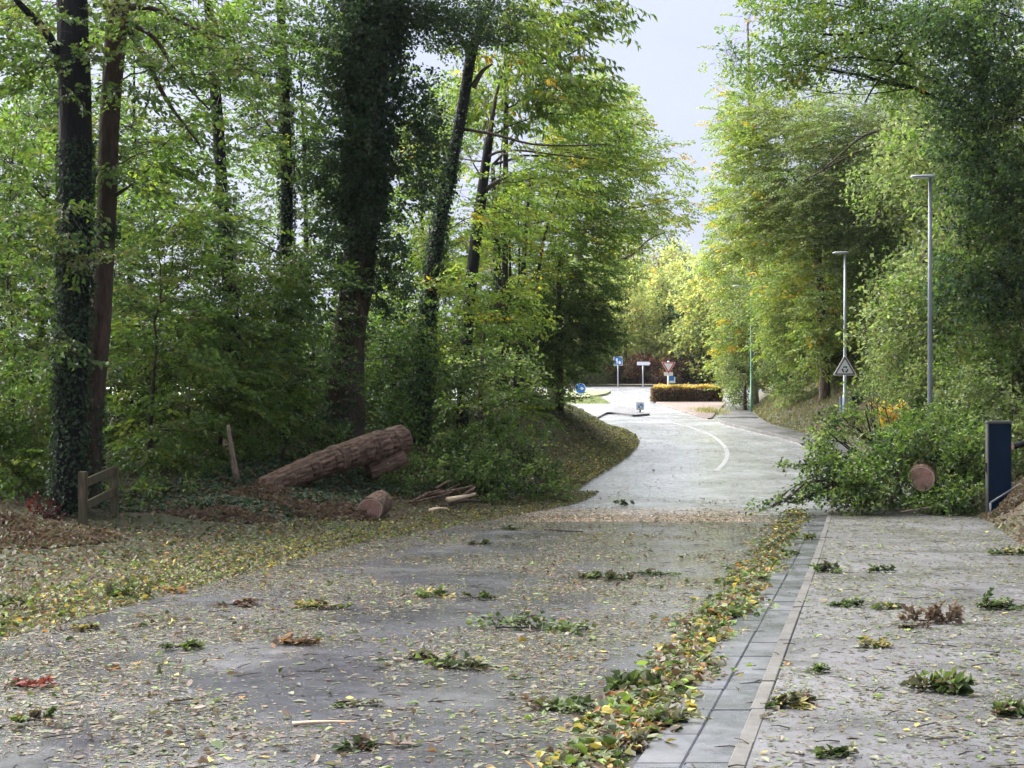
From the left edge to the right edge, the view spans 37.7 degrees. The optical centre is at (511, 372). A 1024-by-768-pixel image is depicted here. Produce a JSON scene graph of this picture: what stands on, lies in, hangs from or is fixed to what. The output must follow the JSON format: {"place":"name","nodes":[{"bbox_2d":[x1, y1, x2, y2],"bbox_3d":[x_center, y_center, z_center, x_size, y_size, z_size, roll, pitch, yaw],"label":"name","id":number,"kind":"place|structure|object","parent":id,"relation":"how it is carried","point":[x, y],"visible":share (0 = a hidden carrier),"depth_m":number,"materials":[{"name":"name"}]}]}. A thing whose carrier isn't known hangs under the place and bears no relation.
{"place":"outdoors","nodes":[
{"label":"outdoors","id":0,"kind":"place"},
{"bbox_2d":[0,515,815,767],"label":"road","id":1,"kind":"structure","parent":0,"point":[354,686],"depth_m":11.62,"materials":[{"name":"grey asphalt"}]},
{"bbox_2d":[331,731,416,752],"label":"leafy sprig","id":2,"kind":"object","parent":1,"relation":"on","point":[364,740],"visible":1,"depth_m":8.14,"materials":[{"name":"green plant"}]},
{"bbox_2d":[0,425,888,767],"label":"fallen leaves","id":3,"kind":"object","parent":1,"relation":"on","point":[286,713],"depth_m":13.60,"materials":[{"name":"plant"}]},
{"bbox_2d":[415,647,499,670],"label":"leafy sprig","id":4,"kind":"object","parent":1,"relation":"on","point":[479,661],"visible":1,"depth_m":10.96,"materials":[{"name":"green plant"}]},
{"bbox_2d":[0,508,1023,767],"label":"twig litter","id":5,"kind":"object","parent":1,"relation":"on","point":[560,646],"visible":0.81,"depth_m":10.95,"materials":[{"name":"brown plant"}]},
{"bbox_2d":[465,604,598,632],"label":"leafy sprig","id":6,"kind":"object","parent":1,"relation":"on","point":[519,620],"visible":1,"depth_m":13.14,"materials":[{"name":"green plant"}]},
{"bbox_2d":[518,693,594,713],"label":"leafy sprig","id":7,"kind":"object","parent":1,"relation":"on","point":[556,702],"visible":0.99,"depth_m":9.30,"materials":[{"name":"green plant"}]},
{"bbox_2d":[604,666,670,690],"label":"leafy sprig","id":8,"kind":"object","parent":1,"relation":"on","point":[620,679],"visible":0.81,"depth_m":9.97,"materials":[{"name":"green plant"}]},
{"bbox_2d":[633,508,828,767],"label":"gutter","id":9,"kind":"object","parent":1,"relation":"on","point":[724,725],"visible":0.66,"depth_m":10.23,"materials":[{"name":"concrete"}]},
{"bbox_2d":[528,508,818,767],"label":"gutter fallen leaves","id":10,"kind":"object","parent":9,"relation":"on","point":[682,654],"visible":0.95,"depth_m":10.81,"materials":[{"name":"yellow plant"}]},
{"bbox_2d":[613,701,705,723],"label":"leafy sprig","id":11,"kind":"object","parent":10,"relation":"on","point":[661,714],"visible":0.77,"depth_m":8.83,"materials":[{"name":"green plant"}]},
{"bbox_2d":[106,387,830,514],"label":"road","id":12,"kind":"structure","parent":0,"point":[695,468],"depth_m":44.46,"materials":[{"name":"grey asphalt"}]},
{"bbox_2d":[495,508,772,521],"bbox_3d":[2.543,2.955,31.197,7.188,0.139,4.046,0,0,0],"label":"sawdust","id":13,"kind":"object","parent":12,"relation":"on","point":[621,519],"visible":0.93,"depth_m":30.77,"materials":[{"name":"beige wood"}]},
{"bbox_2d":[0,298,1023,613],"bbox_3d":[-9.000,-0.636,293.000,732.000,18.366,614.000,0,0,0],"label":"ground","id":14,"kind":"structure","parent":0,"point":[188,528],"depth_m":26.82,"materials":[{"name":"brown soil"}]},
{"bbox_2d":[0,359,54,491],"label":"understorey bush","id":15,"kind":"object","parent":14,"relation":"on","point":[22,439],"visible":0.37,"depth_m":28.37,"materials":[{"name":"green plant"}]},
{"bbox_2d":[0,92,113,502],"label":"beech sapling","id":16,"kind":"object","parent":14,"relation":"on","point":[28,169],"visible":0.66,"depth_m":28.13,"materials":[{"name":"green plant"}]},
{"bbox_2d":[0,507,121,548],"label":"dead leaf heap","id":17,"kind":"object","parent":14,"relation":"on","point":[27,530],"visible":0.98,"depth_m":21.65,"materials":[{"name":"brown plant"}]},
{"bbox_2d":[0,0,136,516],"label":"ivy clad tree","id":18,"kind":"object","parent":14,"relation":"on","point":[75,209],"visible":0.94,"depth_m":25.73,"materials":[{"name":"green plant"}]},
{"bbox_2d":[0,34,155,416],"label":"background beech","id":19,"kind":"object","parent":14,"relation":"on","point":[46,102],"visible":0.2,"depth_m":35.29,"materials":[{"name":"green plant"}]},
{"bbox_2d":[0,92,192,419],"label":"background beech","id":20,"kind":"object","parent":14,"relation":"on","point":[126,118],"visible":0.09,"depth_m":35.46,"materials":[{"name":"green plant"}]},
{"bbox_2d":[78,466,118,526],"bbox_3d":[-6.864,2.209,24.948,0.130,1.251,2.025,0,0,0],"label":"post and rail fence","id":21,"kind":"object","parent":14,"relation":"on","point":[85,503],"visible":0.75,"depth_m":24.69,"materials":[{"name":"brown wood"}]},
{"bbox_2d":[0,12,201,370],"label":"background beech","id":22,"kind":"object","parent":14,"relation":"on","point":[133,279],"visible":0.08,"depth_m":42.37,"materials":[{"name":"green plant"}]},
{"bbox_2d":[39,315,205,447],"bbox_3d":[-9.191,0.477,36.383,3.758,4.042,4.922,0,0,6],"label":"understorey bush","id":23,"kind":"object","parent":14,"relation":"on","point":[146,380],"visible":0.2,"depth_m":36.18,"materials":[{"name":"green plant"}]},
{"bbox_2d":[10,0,276,412],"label":"background beech","id":24,"kind":"object","parent":14,"relation":"on","point":[122,110],"visible":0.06,"depth_m":46.74,"materials":[{"name":"green plant"}]},
{"bbox_2d":[47,153,297,483],"bbox_3d":[-6.996,-1.025,31.232,5.317,7.000,4.358,0,0,-42],"label":"beech sapling","id":25,"kind":"object","parent":14,"relation":"on","point":[205,362],"visible":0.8,"depth_m":30.62,"materials":[{"name":"green plant"}]},
{"bbox_2d":[104,456,247,512],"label":"bramble shrub","id":26,"kind":"object","parent":14,"relation":"on","point":[182,481],"visible":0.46,"depth_m":28.09,"materials":[{"name":"green plant"}]},
{"bbox_2d":[33,0,341,508],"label":"brown barked tree","id":27,"kind":"object","parent":14,"relation":"on","point":[119,13],"visible":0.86,"depth_m":26.63,"materials":[{"name":"green plant"}]},
{"bbox_2d":[168,504,283,523],"bbox_3d":[-5.011,2.485,26.420,2.070,0.359,1.495,0,0,0],"label":"dead leaf heap","id":28,"kind":"object","parent":14,"relation":"on","point":[219,512],"visible":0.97,"depth_m":26.03,"materials":[{"name":"brown plant"}]},
{"bbox_2d":[124,292,336,473],"bbox_3d":[-6.068,0.438,32.771,4.384,4.476,4.791,0,0,0],"label":"beech sapling","id":29,"kind":"object","parent":14,"relation":"on","point":[274,397],"visible":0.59,"depth_m":32.53,"materials":[{"name":"green plant"}]},
{"bbox_2d":[93,0,375,450],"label":"slender dark tree","id":30,"kind":"object","parent":14,"relation":"on","point":[229,294],"visible":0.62,"depth_m":32.85,"materials":[{"name":"green plant"}]},
{"bbox_2d":[100,450,438,524],"bbox_3d":[-4.667,2.214,29.652,3.951,1.058,8.077,0,0,20],"label":"ivy ground cover","id":31,"kind":"object","parent":14,"relation":"on","point":[204,497],"visible":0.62,"depth_m":28.88,"materials":[{"name":"green plant"}]},
{"bbox_2d":[172,0,386,444],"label":"slender dark tree","id":32,"kind":"object","parent":14,"relation":"on","point":[287,213],"visible":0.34,"depth_m":34.88,"materials":[{"name":"green plant"}]},
{"bbox_2d":[225,419,365,463],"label":"bramble shrub","id":33,"kind":"object","parent":14,"relation":"on","point":[274,449],"visible":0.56,"depth_m":32.98,"materials":[{"name":"green plant"}]},
{"bbox_2d":[175,13,420,351],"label":"background beech","id":34,"kind":"object","parent":14,"relation":"on","point":[300,215],"visible":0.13,"depth_m":49.12,"materials":[{"name":"green plant"}]},
{"bbox_2d":[0,409,597,584],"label":"forest floor leaves","id":35,"kind":"object","parent":14,"relation":"on","point":[14,550],"visible":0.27,"depth_m":24.08,"materials":[{"name":"brown plant"}]},
{"bbox_2d":[0,445,598,639],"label":"verge fallen leaves","id":36,"kind":"object","parent":14,"relation":"on","point":[40,619],"visible":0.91,"depth_m":19.90,"materials":[{"name":"yellow plant"}]},
{"bbox_2d":[102,576,158,598],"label":"leafy sprig","id":37,"kind":"object","parent":36,"relation":"on","point":[115,591],"visible":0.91,"depth_m":15.72,"materials":[{"name":"green plant"}]},
{"bbox_2d":[225,482,385,522],"bbox_3d":[-3.922,2.447,28.398,3.084,0.747,2.293,0,0,0],"label":"dead leaf heap","id":38,"kind":"object","parent":14,"relation":"on","point":[342,508],"visible":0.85,"depth_m":27.90,"materials":[{"name":"brown plant"}]},
{"bbox_2d":[255,425,412,487],"bbox_3d":[-3.613,1.835,30.701,0.693,0.722,4.284,0,11,36],"label":"fallen log","id":39,"kind":"object","parent":14,"relation":"on","point":[374,446],"visible":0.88,"depth_m":30.60,"materials":[{"name":"brown wood"}]},
{"bbox_2d":[231,282,454,447],"bbox_3d":[-4.161,0.146,36.730,5.745,4.892,3.652,0,0,-8],"label":"holly shrub","id":40,"kind":"object","parent":14,"relation":"on","point":[399,361],"visible":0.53,"depth_m":36.82,"materials":[{"name":"green plant"}]},
{"bbox_2d":[357,490,392,517],"bbox_3d":[-2.614,2.561,28.731,0.493,0.497,1.028,0,3,7],"label":"sawn log","id":41,"kind":"object","parent":14,"relation":"on","point":[379,503],"visible":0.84,"depth_m":28.24,"materials":[{"name":"brown wood"}]},
{"bbox_2d":[363,450,408,480],"bbox_3d":[-2.666,1.957,31.803,0.910,0.399,0.409,-22,10,-27],"label":"fallen log","id":42,"kind":"object","parent":14,"relation":"on","point":[377,469],"visible":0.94,"depth_m":31.65,"materials":[{"name":"brown wood"}]},
{"bbox_2d":[342,462,433,497],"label":"shrub","id":43,"kind":"object","parent":14,"relation":"on","point":[393,478],"visible":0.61,"depth_m":31.83,"materials":[{"name":"green plant"}]},
{"bbox_2d":[279,0,544,443],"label":"tree","id":44,"kind":"object","parent":14,"relation":"on","point":[374,45],"visible":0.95,"depth_m":35.55,"materials":[{"name":"green plant"}]},
{"bbox_2d":[365,327,475,430],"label":"understorey bush","id":45,"kind":"object","parent":14,"relation":"on","point":[451,413],"visible":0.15,"depth_m":41.47,"materials":[{"name":"green plant"}]},
{"bbox_2d":[311,69,551,367],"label":"background beech","id":46,"kind":"object","parent":14,"relation":"on","point":[421,217],"visible":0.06,"depth_m":53.29,"materials":[{"name":"green plant"}]},
{"bbox_2d":[396,432,524,496],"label":"bush","id":47,"kind":"object","parent":14,"relation":"on","point":[430,472],"visible":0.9,"depth_m":33.76,"materials":[{"name":"green plant"}]},
{"bbox_2d":[418,417,552,466],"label":"bush","id":48,"kind":"object","parent":14,"relation":"on","point":[468,436],"visible":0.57,"depth_m":37.24,"materials":[{"name":"green plant"}]},
{"bbox_2d":[372,0,607,445],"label":"leaning ivied tree","id":49,"kind":"object","parent":14,"relation":"on","point":[432,279],"visible":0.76,"depth_m":37.86,"materials":[{"name":"green plant"}]},
{"bbox_2d":[404,120,591,390],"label":"background beech","id":50,"kind":"object","parent":14,"relation":"on","point":[469,154],"visible":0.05,"depth_m":59.62,"materials":[{"name":"green plant"}]},
{"bbox_2d":[428,320,571,448],"bbox_3d":[-0.728,0.462,39.461,3.256,3.730,4.705,0,0,41],"label":"hazel shrub","id":51,"kind":"object","parent":14,"relation":"on","point":[509,412],"visible":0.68,"depth_m":39.62,"materials":[{"name":"green plant"}]},
{"bbox_2d":[454,450,579,504],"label":"shrub","id":52,"kind":"object","parent":14,"relation":"on","point":[494,488],"visible":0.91,"depth_m":34.78,"materials":[{"name":"green plant"}]},
{"bbox_2d":[390,51,646,430],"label":"broken dark tree","id":53,"kind":"object","parent":14,"relation":"on","point":[473,258],"visible":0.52,"depth_m":42.48,"materials":[{"name":"green plant"}]},
{"bbox_2d":[449,0,657,424],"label":"sweet chestnut","id":54,"kind":"object","parent":14,"relation":"on","point":[566,67],"visible":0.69,"depth_m":41.89,"materials":[{"name":"green plant"}]},
{"bbox_2d":[473,242,638,426],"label":"bushy hornbeam","id":55,"kind":"object","parent":14,"relation":"on","point":[596,340],"visible":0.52,"depth_m":49.48,"materials":[{"name":"green plant"}]},
{"bbox_2d":[438,49,674,410],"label":"multi stemmed tree","id":56,"kind":"object","parent":14,"relation":"on","point":[598,226],"visible":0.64,"depth_m":48.58,"materials":[{"name":"green plant"}]},
{"bbox_2d":[484,401,639,489],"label":"grass bank","id":57,"kind":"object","parent":14,"relation":"on","point":[630,442],"visible":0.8,"depth_m":45.73,"materials":[{"name":"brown plant"}]},
{"bbox_2d":[527,72,712,399],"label":"yellowing tree","id":58,"kind":"object","parent":14,"relation":"on","point":[659,202],"visible":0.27,"depth_m":72.52,"materials":[{"name":"green plant"}]},
{"bbox_2d":[602,351,650,383],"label":"purple bush","id":59,"kind":"object","parent":14,"relation":"on","point":[623,370],"visible":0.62,"depth_m":128.14,"materials":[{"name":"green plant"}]},
{"bbox_2d":[577,272,686,378],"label":"tree","id":60,"kind":"object","parent":14,"relation":"on","point":[653,342],"visible":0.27,"depth_m":133.34,"materials":[{"name":"green plant"}]},
{"bbox_2d":[633,349,686,383],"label":"purple bush","id":61,"kind":"object","parent":14,"relation":"on","point":[662,379],"visible":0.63,"depth_m":128.11,"materials":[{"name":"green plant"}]},
{"bbox_2d":[616,253,706,359],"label":"tree","id":62,"kind":"object","parent":14,"relation":"on","point":[670,267],"visible":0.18,"depth_m":137.76,"materials":[{"name":"green plant"}]},
{"bbox_2d":[621,238,702,329],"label":"tree","id":63,"kind":"object","parent":14,"relation":"on","point":[680,254],"visible":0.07,"depth_m":166.83,"materials":[{"name":"green plant"}]},
{"bbox_2d":[656,401,725,418],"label":"hedge island","id":64,"kind":"structure","parent":14,"relation":"on","point":[680,406],"depth_m":80.25,"materials":[{"name":"soil"}]},
{"bbox_2d":[649,382,724,401],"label":"clipped hedge","id":65,"kind":"object","parent":64,"relation":"on","point":[674,393],"visible":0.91,"depth_m":87.93,"materials":[{"name":"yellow plant"}]},
{"bbox_2d":[652,253,772,383],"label":"tree","id":66,"kind":"object","parent":14,"relation":"on","point":[678,301],"visible":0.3,"depth_m":128.54,"materials":[{"name":"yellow plant"}]},
{"bbox_2d":[668,239,776,375],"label":"tree","id":67,"kind":"object","parent":14,"relation":"on","point":[695,280],"visible":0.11,"depth_m":127.99,"materials":[{"name":"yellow plant"}]},
{"bbox_2d":[690,0,788,404],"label":"yellowing birch","id":68,"kind":"object","parent":14,"relation":"on","point":[734,345],"visible":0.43,"depth_m":80.95,"materials":[{"name":"green plant"}]},
{"bbox_2d":[712,351,779,409],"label":"roadside shrub","id":69,"kind":"object","parent":14,"relation":"on","point":[738,378],"visible":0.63,"depth_m":78.19,"materials":[{"name":"green plant"}]},
{"bbox_2d":[701,220,813,362],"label":"tree","id":70,"kind":"object","parent":14,"relation":"on","point":[722,299],"visible":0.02,"depth_m":83.80,"materials":[{"name":"green plant"}]},
{"bbox_2d":[716,418,833,767],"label":"kerb","id":71,"kind":"structure","parent":14,"relation":"on","point":[741,753],"depth_m":10.78,"materials":[{"name":"concrete"}]},
{"bbox_2d":[712,162,873,386],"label":"tree","id":72,"kind":"object","parent":14,"relation":"on","point":[744,312],"visible":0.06,"depth_m":73.81,"materials":[{"name":"green plant"}]},
{"bbox_2d":[701,62,897,404],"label":"pale bank tree","id":73,"kind":"object","parent":14,"relation":"on","point":[817,304],"visible":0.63,"depth_m":60.00,"materials":[{"name":"green plant"}]},
{"bbox_2d":[769,323,860,411],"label":"bank bush","id":74,"kind":"object","parent":14,"relation":"on","point":[799,391],"visible":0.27,"depth_m":63.41,"materials":[{"name":"green plant"}]},
{"bbox_2d":[752,375,892,442],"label":"bush","id":75,"kind":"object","parent":14,"relation":"on","point":[766,404],"depth_m":60.14,"materials":[{"name":"green plant"}]},
{"bbox_2d":[738,66,972,313],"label":"grey green tree","id":76,"kind":"object","parent":14,"relation":"on","point":[851,232],"visible":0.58,"depth_m":57.29,"materials":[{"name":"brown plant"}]},
{"bbox_2d":[716,0,1009,333],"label":"spreading oak","id":77,"kind":"object","parent":14,"relation":"on","point":[818,11],"visible":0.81,"depth_m":40.09,"materials":[{"name":"green plant"}]},
{"bbox_2d":[754,357,1023,543],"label":"bank fallen leaves","id":78,"kind":"object","parent":14,"relation":"on","point":[1001,524],"visible":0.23,"depth_m":54.16,"materials":[{"name":"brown plant"}]},
{"bbox_2d":[864,394,981,470],"bbox_3d":[9.075,1.374,32.662,2.624,1.829,3.194,0,0,0],"label":"fallen branch","id":79,"kind":"object","parent":14,"relation":"on","point":[912,417],"visible":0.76,"depth_m":32.16,"materials":[{"name":"green plant"}]},
{"bbox_2d":[910,174,935,424],"bbox_3d":[9.864,-0.779,36.000,0.576,7.938,0.340,0,0,0],"label":"street lamp","id":80,"kind":"object","parent":14,"relation":"on","point":[930,372],"visible":0.64,"depth_m":35.96,"materials":[{"name":"grey metal"}]},
{"bbox_2d":[825,31,1023,409],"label":"tree","id":81,"kind":"object","parent":14,"relation":"on","point":[893,205],"visible":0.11,"depth_m":52.06,"materials":[{"name":"green plant"}]},
{"bbox_2d":[883,373,967,464],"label":"bank bush","id":82,"kind":"object","parent":14,"relation":"on","point":[909,392],"visible":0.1,"depth_m":41.33,"materials":[{"name":"green plant"}]},
{"bbox_2d":[834,13,1023,386],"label":"tree","id":83,"kind":"object","parent":14,"relation":"on","point":[915,165],"visible":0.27,"depth_m":44.11,"materials":[{"name":"green plant"}]},
{"bbox_2d":[866,240,1022,403],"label":"leafy bank tree","id":84,"kind":"object","parent":14,"relation":"on","point":[909,294],"visible":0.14,"depth_m":44.87,"materials":[{"name":"green plant"}]},
{"bbox_2d":[866,0,1023,412],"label":"dark overhanging tree","id":85,"kind":"object","parent":14,"relation":"on","point":[919,22],"visible":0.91,"depth_m":37.35,"materials":[{"name":"green plant"}]},
{"bbox_2d":[889,314,1023,411],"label":"bank bush","id":86,"kind":"object","parent":14,"relation":"on","point":[916,370],"visible":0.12,"depth_m":41.78,"materials":[{"name":"green plant"}]},
{"bbox_2d":[902,0,1023,410],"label":"tree","id":87,"kind":"object","parent":14,"relation":"on","point":[919,265],"visible":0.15,"depth_m":38.90,"materials":[{"name":"green plant"}]},
{"bbox_2d":[933,357,1023,497],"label":"bank bush","id":88,"kind":"object","parent":14,"relation":"on","point":[991,414],"visible":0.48,"depth_m":34.33,"materials":[{"name":"green plant"}]},
{"bbox_2d":[933,319,1023,454],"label":"bank bush","id":89,"kind":"object","parent":14,"relation":"on","point":[1014,377],"visible":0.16,"depth_m":37.27,"materials":[{"name":"green plant"}]},
{"bbox_2d":[985,421,1012,512],"bbox_3d":[9.750,2.022,30.070,0.520,2.104,0.200,0,0,0],"label":"blue post","id":90,"kind":"object","parent":14,"relation":"on","point":[997,458],"visible":0.74,"depth_m":30.00,"materials":[{"name":"metal"}]},
{"bbox_2d":[979,480,1023,519],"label":"dead leaf heap","id":91,"kind":"object","parent":14,"relation":"on","point":[1015,494],"visible":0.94,"depth_m":28.59,"materials":[{"name":"brown plant"}]},
{"bbox_2d":[0,0,1023,350],"label":"sky","id":92,"kind":"structure","parent":0,"point":[665,67],"materials":[{"name":"white"}]},
{"bbox_2d":[721,419,1023,767],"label":"pavement","id":93,"kind":"structure","parent":0,"point":[864,760],"depth_m":11.26,"materials":[{"name":"concrete"}]},
{"bbox_2d":[760,689,816,709],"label":"leafy sprig","id":94,"kind":"object","parent":93,"relation":"on","point":[802,699],"visible":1,"depth_m":9.05,"materials":[{"name":"green plant"}]},
{"bbox_2d":[806,446,919,515],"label":"fallen branch","id":95,"kind":"object","parent":93,"relation":"on","point":[863,500],"visible":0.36,"depth_m":30.55,"materials":[{"name":"green plant"}]},
{"bbox_2d":[803,372,898,468],"bbox_3d":[7.688,1.143,34.178,2.124,2.290,1.811,0,0,-34],"label":"fallen branch","id":96,"kind":"object","parent":95,"relation":"on","point":[834,420],"visible":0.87,"depth_m":34.10,"materials":[{"name":"green plant"}]},
{"bbox_2d":[820,427,928,514],"bbox_3d":[7.520,2.034,31.254,2.019,1.713,3.250,0,0,25],"label":"fallen branch","id":97,"kind":"object","parent":93,"relation":"on","point":[881,457],"visible":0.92,"depth_m":30.81,"materials":[{"name":"green plant"}]},
{"bbox_2d":[752,426,1023,767],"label":"pavement fallen leaves","id":98,"kind":"object","parent":93,"relation":"on","point":[875,695],"visible":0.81,"depth_m":12.20,"materials":[{"name":"brown plant"}]},
{"bbox_2d":[897,599,965,623],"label":"leafy sprig","id":99,"kind":"object","parent":93,"relation":"on","point":[935,614],"visible":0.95,"depth_m":13.10,"materials":[{"name":"brown plant"}]},
{"bbox_2d":[898,665,975,693],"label":"leafy sprig","id":100,"kind":"object","parent":93,"relation":"on","point":[956,682],"visible":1,"depth_m":9.59,"materials":[{"name":"green plant"}]},
{"bbox_2d":[888,417,986,515],"bbox_3d":[9.084,1.952,32.086,2.711,2.041,5.052,0,0,0],"label":"fallen branch","id":101,"kind":"object","parent":93,"relation":"on","point":[945,492],"visible":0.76,"depth_m":30.82,"materials":[{"name":"green plant"}]},
{"bbox_2d":[908,459,936,490],"bbox_3d":[8.785,2.167,32.091,0.572,0.578,2.314,0,1,16],"label":"sawn log","id":102,"kind":"object","parent":101,"relation":"on","point":[923,474],"visible":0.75,"depth_m":30.99,"materials":[{"name":"brown wood"}]},
{"bbox_2d":[989,698,1023,715],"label":"leafy sprig","id":103,"kind":"object","parent":93,"relation":"on","point":[1009,707],"visible":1,"depth_m":8.77,"materials":[{"name":"green plant"}]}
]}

